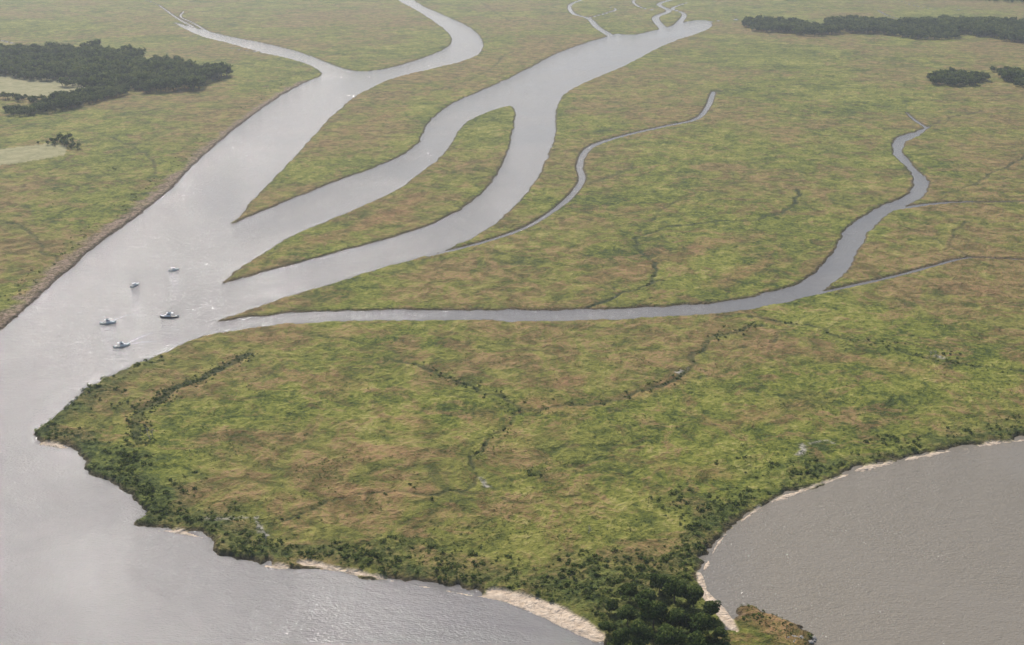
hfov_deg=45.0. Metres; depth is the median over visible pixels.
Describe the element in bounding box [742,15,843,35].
distant woodland
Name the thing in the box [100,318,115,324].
motorboat
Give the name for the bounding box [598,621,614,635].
oak tree
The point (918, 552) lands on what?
water
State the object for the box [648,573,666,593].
oak tree
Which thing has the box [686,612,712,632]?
oak tree
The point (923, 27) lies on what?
distant woodland
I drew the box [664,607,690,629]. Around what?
oak tree
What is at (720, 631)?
oak tree
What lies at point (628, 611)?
oak tree
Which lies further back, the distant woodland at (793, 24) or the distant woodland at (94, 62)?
the distant woodland at (793, 24)
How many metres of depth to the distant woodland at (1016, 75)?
1883.43 m
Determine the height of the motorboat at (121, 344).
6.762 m
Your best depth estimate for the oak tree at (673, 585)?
531.12 m
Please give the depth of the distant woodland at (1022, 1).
3029.67 m
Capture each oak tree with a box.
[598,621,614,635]
[605,598,618,611]
[612,627,629,644]
[617,603,639,624]
[621,582,637,599]
[629,619,654,644]
[634,589,656,605]
[638,598,668,627]
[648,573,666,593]
[652,622,685,644]
[662,575,686,602]
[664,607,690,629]
[679,630,707,644]
[682,584,704,606]
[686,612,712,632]
[702,600,721,614]
[712,626,727,638]
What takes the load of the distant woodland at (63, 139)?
on the marsh ground
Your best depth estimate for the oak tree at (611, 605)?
528.02 m
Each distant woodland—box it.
[0,39,233,92]
[0,91,45,102]
[2,104,36,115]
[32,80,130,112]
[49,132,81,147]
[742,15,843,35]
[823,15,963,38]
[926,67,990,86]
[935,14,1023,41]
[970,0,1023,3]
[990,66,1023,86]
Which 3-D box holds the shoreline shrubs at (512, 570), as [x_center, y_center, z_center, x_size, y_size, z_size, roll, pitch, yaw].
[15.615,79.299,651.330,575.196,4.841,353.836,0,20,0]
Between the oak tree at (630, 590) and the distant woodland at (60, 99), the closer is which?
the oak tree at (630, 590)
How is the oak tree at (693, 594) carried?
on the marsh ground
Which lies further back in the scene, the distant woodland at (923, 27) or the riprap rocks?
the distant woodland at (923, 27)
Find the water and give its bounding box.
[0,0,1023,644]
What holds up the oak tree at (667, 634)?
on the marsh ground
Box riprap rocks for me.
[787,635,815,643]
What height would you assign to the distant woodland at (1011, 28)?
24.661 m
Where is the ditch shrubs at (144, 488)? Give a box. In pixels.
[0,70,1007,633]
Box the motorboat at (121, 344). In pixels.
[113,341,129,347]
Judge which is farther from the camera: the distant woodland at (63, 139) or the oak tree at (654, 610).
the distant woodland at (63, 139)
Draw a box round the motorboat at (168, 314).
[160,308,178,317]
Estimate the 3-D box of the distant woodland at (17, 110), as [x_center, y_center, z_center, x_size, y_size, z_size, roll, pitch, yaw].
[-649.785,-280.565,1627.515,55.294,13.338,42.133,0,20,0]
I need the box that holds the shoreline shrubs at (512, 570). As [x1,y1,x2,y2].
[34,354,1023,644]
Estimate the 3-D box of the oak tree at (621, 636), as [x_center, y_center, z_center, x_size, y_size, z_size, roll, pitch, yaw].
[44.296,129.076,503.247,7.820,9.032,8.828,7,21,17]
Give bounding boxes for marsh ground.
[0,0,1023,644]
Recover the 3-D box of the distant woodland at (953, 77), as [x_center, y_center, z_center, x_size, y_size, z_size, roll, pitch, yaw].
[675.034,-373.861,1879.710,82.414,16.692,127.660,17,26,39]
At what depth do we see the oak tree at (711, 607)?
522.74 m
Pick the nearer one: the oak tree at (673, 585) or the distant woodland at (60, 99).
the oak tree at (673, 585)
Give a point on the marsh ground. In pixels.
(778, 166)
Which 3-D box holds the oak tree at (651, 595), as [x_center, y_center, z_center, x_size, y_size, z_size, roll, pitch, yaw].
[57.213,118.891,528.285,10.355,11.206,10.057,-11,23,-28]
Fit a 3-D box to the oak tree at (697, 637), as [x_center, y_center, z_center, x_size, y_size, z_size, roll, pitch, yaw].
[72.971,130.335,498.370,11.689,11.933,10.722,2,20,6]
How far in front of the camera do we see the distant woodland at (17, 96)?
1724.43 m
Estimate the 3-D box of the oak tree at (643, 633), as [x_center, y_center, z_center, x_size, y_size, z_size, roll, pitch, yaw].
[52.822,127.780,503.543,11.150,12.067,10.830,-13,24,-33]

